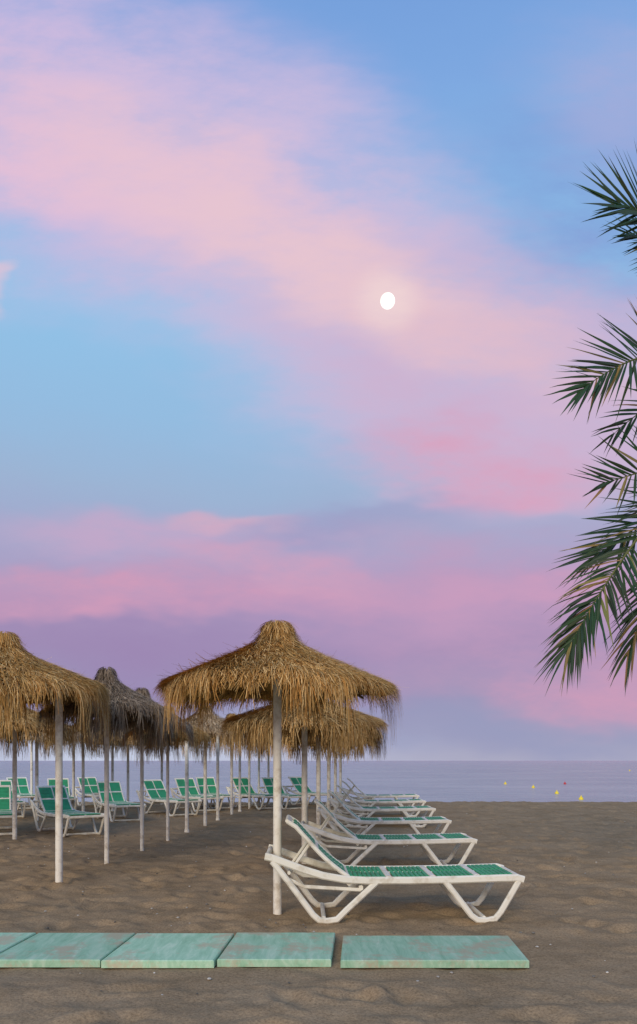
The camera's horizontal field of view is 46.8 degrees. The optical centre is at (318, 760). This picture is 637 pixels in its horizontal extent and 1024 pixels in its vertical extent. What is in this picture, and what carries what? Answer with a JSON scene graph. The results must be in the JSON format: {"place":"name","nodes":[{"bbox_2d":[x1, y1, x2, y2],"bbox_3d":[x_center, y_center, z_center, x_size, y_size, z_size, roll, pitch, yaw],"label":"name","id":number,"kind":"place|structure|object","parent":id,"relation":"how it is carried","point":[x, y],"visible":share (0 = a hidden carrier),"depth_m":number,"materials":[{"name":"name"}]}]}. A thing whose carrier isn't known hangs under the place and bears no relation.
{"place":"outdoors","nodes":[
{"label":"outdoors","id":0,"kind":"place"},
{"bbox_2d":[0,801,636,1023],"bbox_3d":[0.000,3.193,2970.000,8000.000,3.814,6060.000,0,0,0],"label":"sand ground","id":1,"kind":"structure","parent":0,"point":[126,888],"depth_m":6.50,"materials":[{"name":"beige sand"}]},
{"bbox_2d":[0,785,11,834],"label":"sun lounger","id":2,"kind":"object","parent":1,"relation":"on","point":[5,806],"visible":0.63,"depth_m":14.43,"materials":[{"name":"green plastic"}]},
{"bbox_2d":[0,780,25,817],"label":"sun lounger","id":3,"kind":"object","parent":1,"relation":"on","point":[7,782],"visible":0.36,"depth_m":17.74,"materials":[{"name":"white plastic"}]},
{"bbox_2d":[6,777,44,809],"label":"sun lounger","id":4,"kind":"object","parent":1,"relation":"on","point":[23,791],"visible":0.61,"depth_m":21.52,"materials":[{"name":"green plastic"}]},
{"bbox_2d":[30,742,32,806],"bbox_3d":[-8.190,0.500,21.000,0.099,2.300,0.099,0,0,0],"label":"wooden pole","id":5,"kind":"object","parent":1,"relation":"on","point":[31,772],"visible":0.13,"depth_m":20.97,"materials":[{"name":"white paint"}]},
{"bbox_2d":[0,704,80,839],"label":"thatched beach umbrella","id":6,"kind":"object","parent":1,"relation":"on","point":[31,725],"visible":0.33,"depth_m":12.56,"materials":[{"name":"brown plant"}]},
{"bbox_2d":[0,731,84,820],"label":"thatched beach umbrella","id":7,"kind":"object","parent":1,"relation":"on","point":[32,739],"visible":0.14,"depth_m":16.47,"materials":[{"name":"white paint"}]},
{"bbox_2d":[0,631,111,882],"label":"thatched beach umbrella","id":8,"kind":"object","parent":1,"relation":"on","point":[27,678],"visible":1,"depth_m":7.73,"materials":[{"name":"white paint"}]},
{"bbox_2d":[45,778,76,809],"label":"sun lounger","id":9,"kind":"object","parent":1,"relation":"on","point":[51,781],"visible":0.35,"depth_m":20.38,"materials":[{"name":"white plastic"}]},
{"bbox_2d":[30,785,103,836],"bbox_3d":[-4.735,0.925,13.802,0.678,0.868,2.174,0,0,-38],"label":"sun lounger","id":10,"kind":"object","parent":1,"relation":"on","point":[69,810],"visible":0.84,"depth_m":14.11,"materials":[{"name":"green plastic"}]},
{"bbox_2d":[72,749,74,807],"bbox_3d":[-6.494,0.500,19.500,0.099,2.300,0.099,0,0,0],"label":"wooden pole","id":11,"kind":"object","parent":1,"relation":"on","point":[73,775],"visible":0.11,"depth_m":19.47,"materials":[{"name":"white paint"}]},
{"bbox_2d":[39,722,125,811],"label":"thatched beach umbrella","id":12,"kind":"object","parent":1,"relation":"on","point":[83,772],"visible":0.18,"depth_m":18.66,"materials":[{"name":"white paint"}]},
{"bbox_2d":[75,777,110,808],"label":"sun lounger","id":13,"kind":"object","parent":1,"relation":"on","point":[90,785],"visible":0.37,"depth_m":21.85,"materials":[{"name":"green plastic"}]},
{"bbox_2d":[36,666,175,863],"bbox_3d":[-2.730,0.215,9.495,1.766,2.864,1.743,0,0,-21],"label":"thatched beach umbrella","id":14,"kind":"object","parent":1,"relation":"on","point":[127,702],"visible":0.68,"depth_m":9.21,"materials":[{"name":"white paint"}]},
{"bbox_2d":[111,742,113,810],"bbox_3d":[-5.460,0.500,19.500,0.099,2.300,0.099,0,0,0],"label":"wooden pole","id":15,"kind":"object","parent":1,"relation":"on","point":[112,767],"visible":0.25,"depth_m":19.47,"materials":[{"name":"white paint"}]},
{"bbox_2d":[92,781,145,821],"bbox_3d":[-4.607,0.925,16.895,0.678,0.868,2.174,0,0,-30],"label":"sun lounger","id":16,"kind":"object","parent":1,"relation":"on","point":[116,798],"visible":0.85,"depth_m":17.32,"materials":[{"name":"green plastic"}]},
{"bbox_2d":[87,728,163,807],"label":"thatched beach umbrella","id":17,"kind":"object","parent":1,"relation":"on","point":[119,746],"visible":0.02,"depth_m":20.46,"materials":[{"name":"plant"}]},
{"bbox_2d":[85,687,194,850],"bbox_3d":[-2.617,0.272,10.893,1.589,2.719,1.569,0,0,38],"label":"thatched beach umbrella","id":18,"kind":"object","parent":1,"relation":"on","point":[188,726],"visible":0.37,"depth_m":10.77,"materials":[{"name":"plant"}]},
{"bbox_2d":[126,742,195,804],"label":"thatched beach umbrella","id":19,"kind":"object","parent":1,"relation":"on","point":[162,759],"visible":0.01,"depth_m":22.37,"materials":[{"name":"white paint"}]},
{"bbox_2d":[121,706,211,840],"bbox_3d":[-2.533,0.340,12.384,1.540,2.549,1.577,0,0,-25],"label":"thatched beach umbrella","id":20,"kind":"object","parent":1,"relation":"on","point":[205,738],"visible":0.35,"depth_m":12.37,"materials":[{"name":"brown plant"}]},
{"bbox_2d":[136,779,201,815],"bbox_3d":[-3.786,0.925,18.510,0.678,0.868,2.175,0,0,-40],"label":"sun lounger","id":21,"kind":"object","parent":1,"relation":"on","point":[155,789],"visible":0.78,"depth_m":18.81,"materials":[{"name":"green plastic"}]},
{"bbox_2d":[184,740,188,832],"bbox_3d":[-2.488,0.500,13.900,0.099,2.300,0.099,0,0,0],"label":"wooden pole","id":22,"kind":"object","parent":1,"relation":"on","point":[186,829],"visible":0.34,"depth_m":13.87,"materials":[{"name":"white paint"}]},
{"bbox_2d":[170,778,223,811],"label":"sun lounger","id":23,"kind":"object","parent":1,"relation":"on","point":[193,791],"visible":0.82,"depth_m":20.55,"materials":[{"name":"green plastic"}]},
{"bbox_2d":[195,777,235,808],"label":"sun lounger","id":24,"kind":"object","parent":1,"relation":"on","point":[211,786],"visible":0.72,"depth_m":21.66,"materials":[{"name":"green plastic"}]},
{"bbox_2d":[179,707,252,825],"bbox_3d":[-2.328,0.237,15.226,2.067,2.809,2.049,0,0,-44],"label":"thatched beach umbrella","id":25,"kind":"object","parent":1,"relation":"on","point":[214,729],"visible":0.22,"depth_m":14.99,"materials":[{"name":"white paint"}]},
{"bbox_2d":[216,737,219,819],"bbox_3d":[-2.274,0.500,16.600,0.099,2.300,0.099,0,0,0],"label":"wooden pole","id":26,"kind":"object","parent":1,"relation":"on","point":[217,779],"visible":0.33,"depth_m":16.57,"materials":[{"name":"white paint"}]},
{"bbox_2d":[191,713,269,814],"bbox_3d":[-2.127,0.236,18.023,1.981,2.809,2.028,0,0,-4],"label":"thatched beach umbrella","id":27,"kind":"object","parent":1,"relation":"on","point":[231,773],"visible":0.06,"depth_m":17.97,"materials":[{"name":"white paint"}]},
{"bbox_2d":[238,748,241,811],"bbox_3d":[-2.076,0.500,19.400,0.099,2.300,0.099,0,0,0],"label":"wooden pole","id":28,"kind":"object","parent":1,"relation":"on","point":[239,790],"visible":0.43,"depth_m":19.37,"materials":[{"name":"white paint"}]},
{"bbox_2d":[215,740,270,808],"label":"thatched beach umbrella","id":29,"kind":"object","parent":1,"relation":"on","point":[249,782],"visible":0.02,"depth_m":20.47,"materials":[{"name":"white paint"}]},
{"bbox_2d":[226,777,283,809],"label":"sun lounger","id":30,"kind":"object","parent":1,"relation":"on","point":[244,789],"visible":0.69,"depth_m":21.39,"materials":[{"name":"green plastic"}]},
{"bbox_2d":[257,751,259,805],"bbox_3d":[-1.766,0.500,21.800,0.099,2.300,0.099,0,0,0],"label":"wooden pole","id":31,"kind":"object","parent":1,"relation":"on","point":[258,804],"visible":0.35,"depth_m":21.77,"materials":[{"name":"white paint"}]},
{"bbox_2d":[0,933,528,967],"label":"boardwalk","id":32,"kind":"structure","parent":1,"relation":"on","point":[157,950],"depth_m":5.04,"materials":[{"name":"teal wood"}]},
{"bbox_2d":[237,742,298,803],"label":"thatched beach umbrella","id":33,"kind":"object","parent":1,"relation":"on","point":[268,765],"visible":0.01,"depth_m":22.58,"materials":[{"name":"white paint"}]},
{"bbox_2d":[150,620,402,914],"bbox_3d":[-0.382,0.203,6.515,2.216,2.894,2.269,0,0,-23],"label":"thatched beach umbrella","id":34,"kind":"object","parent":1,"relation":"on","point":[278,664],"visible":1,"depth_m":6.09,"materials":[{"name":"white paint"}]},
{"bbox_2d":[257,777,310,808],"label":"sun lounger","id":35,"kind":"object","parent":1,"relation":"on","point":[267,782],"visible":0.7,"depth_m":21.33,"materials":[{"name":"green plastic"}]},
{"bbox_2d":[218,700,390,863],"bbox_3d":[-0.157,0.305,9.595,2.321,2.636,2.267,0,0,16],"label":"thatched beach umbrella","id":36,"kind":"object","parent":1,"relation":"on","point":[255,725],"visible":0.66,"depth_m":8.95,"materials":[{"name":"brown plant"}]},
{"bbox_2d":[283,776,344,805],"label":"sun lounger","id":37,"kind":"object","parent":1,"relation":"on","point":[296,780],"visible":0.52,"depth_m":22.47,"materials":[{"name":"green plastic"}]},
{"bbox_2d":[256,729,382,836],"bbox_3d":[0.016,0.282,12.620,2.267,2.693,2.321,0,0,42],"label":"thatched beach umbrella","id":38,"kind":"object","parent":1,"relation":"on","point":[318,783],"visible":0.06,"depth_m":12.57,"materials":[{"name":"white paint"}]},
{"bbox_2d":[281,735,382,808],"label":"thatched beach umbrella","id":39,"kind":"object","parent":1,"relation":"on","point":[328,776],"visible":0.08,"depth_m":15.56,"materials":[{"name":"brown plant"}]},
{"bbox_2d":[293,739,377,811],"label":"thatched beach umbrella","id":40,"kind":"object","parent":1,"relation":"on","point":[335,776],"visible":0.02,"depth_m":18.57,"materials":[{"name":"brown plant"}]},
{"bbox_2d":[307,742,377,806],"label":"thatched beach umbrella","id":41,"kind":"object","parent":1,"relation":"on","point":[340,772],"visible":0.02,"depth_m":21.37,"materials":[{"name":"white paint"}]},
{"bbox_2d":[335,780,425,816],"bbox_3d":[1.491,0.925,17.920,2.175,0.868,0.678,0,0,0],"label":"sun lounger","id":42,"kind":"object","parent":1,"relation":"on","point":[370,803],"visible":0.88,"depth_m":17.59,"materials":[{"name":"white plastic"}]},
{"bbox_2d":[327,784,435,827],"bbox_3d":[1.277,0.925,15.135,2.174,0.868,0.678,0,0,-1],"label":"sun lounger","id":43,"kind":"object","parent":1,"relation":"on","point":[364,811],"visible":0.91,"depth_m":14.81,"materials":[{"name":"white plastic"}]},
{"bbox_2d":[343,778,419,805],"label":"sun lounger","id":44,"kind":"object","parent":1,"relation":"on","point":[374,796],"visible":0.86,"depth_m":20.38,"materials":[{"name":"white plastic"}]},
{"bbox_2d":[317,790,451,833],"bbox_3d":[1.067,0.925,12.201,2.174,0.868,0.678,0,0,1],"label":"sun lounger","id":45,"kind":"object","parent":1,"relation":"on","point":[354,818],"visible":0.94,"depth_m":11.91,"materials":[{"name":"white plastic"}]},
{"bbox_2d":[301,798,477,864],"bbox_3d":[0.858,0.925,9.329,2.174,0.868,0.678,0,0,0],"label":"sun lounger","id":46,"kind":"object","parent":1,"relation":"on","point":[315,831],"visible":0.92,"depth_m":9.04,"materials":[{"name":"white plastic"}]},
{"bbox_2d":[264,815,524,923],"bbox_3d":[0.629,0.925,6.443,2.175,0.868,0.678,0,0,-1],"label":"sun lounger","id":47,"kind":"object","parent":1,"relation":"on","point":[353,877],"visible":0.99,"depth_m":6.14,"materials":[{"name":"white plastic"}]},
{"bbox_2d":[535,141,636,695],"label":"palm tree","id":48,"kind":"object","parent":1,"relation":"on","point":[576,637],"visible":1,"depth_m":7.11,"materials":[{"name":"green plant"}]},
{"bbox_2d":[0,761,636,802],"bbox_3d":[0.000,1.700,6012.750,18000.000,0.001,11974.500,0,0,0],"label":"sea water","id":49,"kind":"structure","parent":0,"point":[485,781],"depth_m":74.09,"materials":[{"name":"blue liquid"}]},
{"bbox_2d":[0,0,636,760],"label":"sky","id":50,"kind":"structure","parent":0,"point":[216,425],"materials":[{"name":"blue"}]},
{"bbox_2d":[380,292,394,309],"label":"moon","id":51,"kind":"object","parent":50,"relation":"in","point":[387,300],"visible":1,"depth_m":2980.77,"materials":[{"name":"white"}]},
{"bbox_2d":[8,810,634,994],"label":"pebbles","id":52,"kind":"object","parent":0,"point":[451,972],"visible":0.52,"depth_m":6.43,"materials":[{"name":"grey stone"}]}
]}

